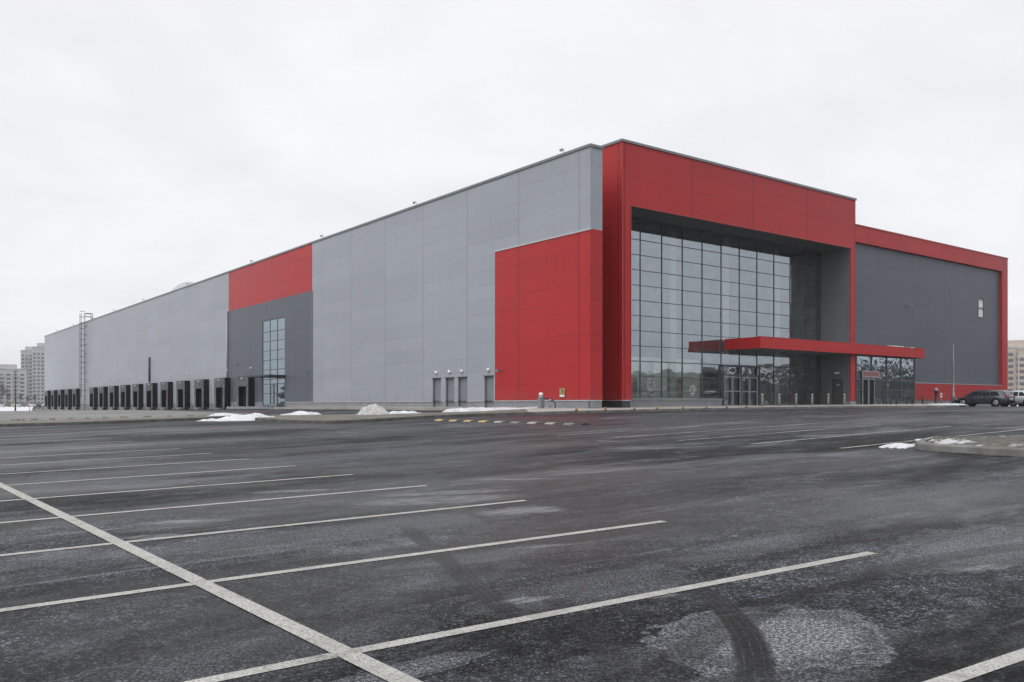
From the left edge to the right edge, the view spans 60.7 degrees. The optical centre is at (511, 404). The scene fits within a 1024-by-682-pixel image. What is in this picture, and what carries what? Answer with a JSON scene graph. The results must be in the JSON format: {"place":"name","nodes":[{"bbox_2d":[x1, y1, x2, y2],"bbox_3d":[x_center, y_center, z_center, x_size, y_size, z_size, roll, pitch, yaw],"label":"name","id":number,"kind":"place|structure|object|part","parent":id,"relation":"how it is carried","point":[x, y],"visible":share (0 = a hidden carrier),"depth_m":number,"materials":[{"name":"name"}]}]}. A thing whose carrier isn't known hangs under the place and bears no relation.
{"place":"outdoors","nodes":[
{"label":"outdoors","id":0,"kind":"place"},
{"bbox_2d":[0,406,32,410],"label":"snow field","id":1,"kind":"structure","parent":0,"point":[11,408],"depth_m":234.75,"materials":[{"name":"white snow"}]},
{"bbox_2d":[0,409,249,420],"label":"yard road","id":2,"kind":"structure","parent":0,"point":[43,415],"depth_m":60.19,"materials":[{"name":"grey asphalt"}]},
{"bbox_2d":[13,371,17,410],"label":"lamp post","id":3,"kind":"object","parent":2,"relation":"on","point":[15,390],"visible":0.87,"depth_m":149.94,"materials":[{"name":"metal"}]},
{"bbox_2d":[273,406,508,409],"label":"pavement","id":4,"kind":"structure","parent":0,"point":[386,408],"depth_m":68.67,"materials":[{"name":"concrete"}]},
{"bbox_2d":[0,406,1023,681],"bbox_3d":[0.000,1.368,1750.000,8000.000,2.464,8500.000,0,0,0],"label":"ground","id":5,"kind":"structure","parent":0,"point":[930,586],"depth_m":8.37,"materials":[{"name":"grey asphalt"}]},
{"bbox_2d":[0,384,8,402],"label":"bare tree","id":6,"kind":"object","parent":5,"relation":"on","point":[2,389],"visible":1,"depth_m":329.45,"materials":[{"name":"grey plant"}]},
{"bbox_2d":[4,392,10,402],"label":"bare tree","id":7,"kind":"object","parent":5,"relation":"on","point":[8,395],"visible":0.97,"depth_m":359.88,"materials":[{"name":"grey plant"}]},
{"bbox_2d":[0,364,26,402],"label":"apartment tower","id":8,"kind":"structure","parent":5,"relation":"on","point":[7,376],"depth_m":641.25,"materials":[{"name":"grey concrete"}]},
{"bbox_2d":[20,347,31,402],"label":"apartment tower","id":9,"kind":"structure","parent":5,"relation":"on","point":[26,358],"depth_m":699.25,"materials":[{"name":"grey concrete"}]},
{"bbox_2d":[32,343,44,402],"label":"apartment tower","id":10,"kind":"structure","parent":5,"relation":"on","point":[38,369],"depth_m":678.63,"materials":[{"name":"grey concrete"}]},
{"bbox_2d":[0,416,217,423],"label":"verge","id":11,"kind":"structure","parent":5,"relation":"on","point":[64,420],"depth_m":45.81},
{"bbox_2d":[209,413,235,415],"bbox_3d":[-16.328,0.623,49.454,2.990,0.363,1.840,0,0,0],"label":"snow pile","id":12,"kind":"object","parent":11,"relation":"on","point":[222,414],"visible":0.31,"depth_m":49.29,"materials":[{"name":"white snow"}]},
{"bbox_2d":[11,414,210,419],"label":"painted kerb","id":13,"kind":"structure","parent":5,"relation":"on","point":[103,417],"depth_m":48.56,"materials":[{"name":"paint"}]},
{"bbox_2d":[0,416,224,426],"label":"verge kerb","id":14,"kind":"structure","parent":5,"relation":"on","point":[95,422],"depth_m":42.51,"materials":[{"name":"concrete"}]},
{"bbox_2d":[199,413,274,420],"bbox_3d":[-13.672,0.643,44.432,4.600,0.508,2.530,0,0,0],"label":"snow pile","id":15,"kind":"object","parent":5,"relation":"on","point":[247,417],"visible":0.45,"depth_m":44.01,"materials":[{"name":"white snow"}]},
{"bbox_2d":[256,407,527,419],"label":"verge","id":16,"kind":"structure","parent":5,"relation":"on","point":[326,417],"depth_m":43.97,"materials":[{"name":"grey concrete"}]},
{"bbox_2d":[281,411,321,414],"bbox_3d":[-11.562,0.539,47.726,4.025,0.450,1.610,0,0,0],"label":"snow pile","id":17,"kind":"object","parent":16,"relation":"on","point":[303,413],"visible":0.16,"depth_m":47.44,"materials":[{"name":"white snow"}]},
{"bbox_2d":[355,404,390,414],"bbox_3d":[-7.349,0.319,45.872,2.875,0.809,2.070,0,0,0],"label":"snow pile","id":18,"kind":"object","parent":16,"relation":"on","point":[374,409],"visible":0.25,"depth_m":45.63,"materials":[{"name":"white snow"}]},
{"bbox_2d":[389,411,417,413],"bbox_3d":[-5.754,0.482,46.748,3.450,0.371,1.150,0,0,3],"label":"snow pile","id":19,"kind":"object","parent":16,"relation":"on","point":[396,412],"visible":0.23,"depth_m":46.54,"materials":[{"name":"white snow"}]},
{"bbox_2d":[443,407,545,411],"bbox_3d":[-0.333,0.273,51.464,1.653,0.376,9.945,0,0,39],"label":"snow drift","id":20,"kind":"object","parent":16,"relation":"on","point":[470,409],"visible":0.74,"depth_m":48.99,"materials":[{"name":"white snow"}]},
{"bbox_2d":[255,412,528,423],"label":"verge kerb","id":21,"kind":"structure","parent":5,"relation":"on","point":[379,419],"depth_m":40.56,"materials":[{"name":"concrete"}]},
{"bbox_2d":[0,431,1023,681],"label":"parking lines","id":22,"kind":"object","parent":5,"relation":"on","point":[336,649],"visible":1,"depth_m":6.52,"materials":[{"name":"paint"}]},
{"bbox_2d":[434,419,590,424],"bbox_3d":[-0.260,0.690,35.782,0.520,0.116,8.980,0,0,-42],"label":"speed bump","id":23,"kind":"object","parent":5,"relation":"on","point":[558,423],"visible":0.96,"depth_m":35.09,"materials":[{"name":"white paint"}]},
{"bbox_2d":[44,138,1007,410],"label":"retail building","id":24,"kind":"structure","parent":5,"relation":"on","point":[622,272],"depth_m":70.95,"materials":[{"name":"metal"}]},
{"bbox_2d":[245,317,285,406],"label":"stair window","id":25,"kind":"structure","parent":24,"relation":"in","point":[274,376],"depth_m":94.70,"materials":[{"name":"glass"}]},
{"bbox_2d":[432,377,440,406],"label":"door","id":26,"kind":"structure","parent":24,"relation":"in","point":[437,381],"depth_m":65.82,"materials":[{"name":"metal"}]},
{"bbox_2d":[444,377,454,406],"bbox_3d":[-4.503,-0.930,64.220,0.270,2.260,1.270,0,0,-37],"label":"door","id":27,"kind":"structure","parent":24,"relation":"in","point":[450,380],"depth_m":64.41,"materials":[{"name":"metal"}]},
{"bbox_2d":[459,376,466,406],"bbox_3d":[-3.510,-0.930,62.893,0.270,2.260,1.270,0,0,-37],"label":"door","id":28,"kind":"structure","parent":24,"relation":"in","point":[462,379],"depth_m":63.04,"materials":[{"name":"metal"}]},
{"bbox_2d":[483,375,493,406],"bbox_3d":[-1.526,-0.930,60.296,0.270,2.260,1.220,0,0,-37],"label":"door","id":29,"kind":"structure","parent":24,"relation":"in","point":[489,378],"depth_m":60.39,"materials":[{"name":"metal"}]},
{"bbox_2d":[560,388,564,396],"bbox_3d":[3.097,-0.770,54.008,0.018,0.560,0.480,0,0,-37],"label":"warning sign","id":30,"kind":"object","parent":24,"relation":"attached to","point":[562,392],"visible":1,"depth_m":53.97,"materials":[{"name":"yellow paint"}]},
{"bbox_2d":[830,378,843,404],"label":"door","id":31,"kind":"structure","parent":24,"relation":"in","point":[836,384],"depth_m":70.98,"materials":[{"name":"metal"}]},
{"bbox_2d":[978,298,983,317],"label":"wing window","id":32,"kind":"structure","parent":24,"relation":"in","point":[980,301],"depth_m":89.79,"materials":[{"name":"glass"}]},
{"bbox_2d":[529,405,946,414],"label":"pavement kerb","id":33,"kind":"structure","parent":5,"relation":"on","point":[686,409],"depth_m":53.24,"materials":[{"name":"concrete"}]},
{"bbox_2d":[486,416,1022,447],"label":"parking lines","id":34,"kind":"object","parent":5,"relation":"on","point":[794,431],"visible":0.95,"depth_m":25.23,"materials":[{"name":"paint"}]},
{"bbox_2d":[879,443,914,448],"bbox_3d":[8.755,0.940,19.727,0.678,0.132,1.867,0,0,37],"label":"snow drift","id":35,"kind":"object","parent":5,"relation":"on","point":[900,445],"visible":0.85,"depth_m":19.48,"materials":[{"name":"white snow"}]},
{"bbox_2d":[934,388,938,403],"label":"standpipe","id":36,"kind":"object","parent":5,"relation":"on","point":[936,390],"visible":0.89,"depth_m":80.61,"materials":[{"name":"metal"}]},
{"bbox_2d":[952,342,954,402],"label":"lamp post","id":37,"kind":"object","parent":5,"relation":"on","point":[953,397],"visible":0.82,"depth_m":79.36,"materials":[{"name":"metal"}]},
{"bbox_2d":[914,435,1023,456],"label":"traffic island","id":38,"kind":"structure","parent":5,"relation":"on","point":[1004,445],"depth_m":17.97,"materials":[{"name":"stone"}]},
{"bbox_2d":[955,390,1015,406],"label":"parked car","id":39,"kind":"object","parent":5,"relation":"on","point":[997,398],"visible":0.96,"depth_m":77.27,"materials":[{"name":"black metal"}]},
{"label":"window","id":40,"kind":"part","parent":39,"relation":"part of","materials":[{"name":"black glass"}]},
{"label":"window","id":41,"kind":"part","parent":39,"relation":"part of","materials":[{"name":"black glass"}]},
{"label":"window","id":42,"kind":"part","parent":39,"relation":"part of","materials":[{"name":"black glass"}]},
{"bbox_2d":[991,390,1023,405],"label":"parked car","id":43,"kind":"object","parent":5,"relation":"on","point":[1019,396],"visible":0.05,"depth_m":79.33,"materials":[{"name":"silver metal"}]},
{"bbox_2d":[1008,340,1023,390],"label":"apartment tower","id":44,"kind":"structure","parent":5,"relation":"on","point":[1013,345],"depth_m":421.43,"materials":[{"name":"beige concrete"}]},
{"bbox_2d":[1017,347,1023,389],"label":"apartment tower","id":45,"kind":"structure","parent":5,"relation":"on","point":[1020,368],"depth_m":413.16,"materials":[{"name":"beige concrete"}]},
{"bbox_2d":[0,0,1023,368],"label":"sky","id":46,"kind":"structure","parent":0,"point":[148,148],"materials":[{"name":"white"}]},
{"bbox_2d":[526,403,931,411],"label":"pavement","id":47,"kind":"structure","parent":0,"point":[602,408],"depth_m":58.53,"materials":[{"name":"concrete"}]},
{"bbox_2d":[538,393,555,407],"bbox_3d":[2.091,-0.174,53.037,1.110,1.172,0.416,0,0,24],"label":"utility pedestal","id":48,"kind":"object","parent":47,"relation":"on","point":[541,401],"visible":0.89,"depth_m":53.04,"materials":[{"name":"grey metal"}]},
{"bbox_2d":[760,394,764,406],"bbox_3d":[16.652,-0.315,58.082,0.285,0.860,0.285,0,0,0],"label":"bollard","id":49,"kind":"object","parent":47,"relation":"on","point":[762,400],"visible":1,"depth_m":58.04,"materials":[{"name":"metal"}]},
{"bbox_2d":[826,394,829,405],"bbox_3d":[22.701,-0.376,62.674,0.285,0.860,0.285,0,0,0],"label":"bollard","id":50,"kind":"object","parent":47,"relation":"on","point":[828,399],"visible":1,"depth_m":62.63,"materials":[{"name":"metal"}]},
{"bbox_2d":[932,403,964,404],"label":"snow drift","id":51,"kind":"object","parent":47,"relation":"on","point":[949,404],"visible":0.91,"depth_m":73.86,"materials":[{"name":"white snow"}]}
]}

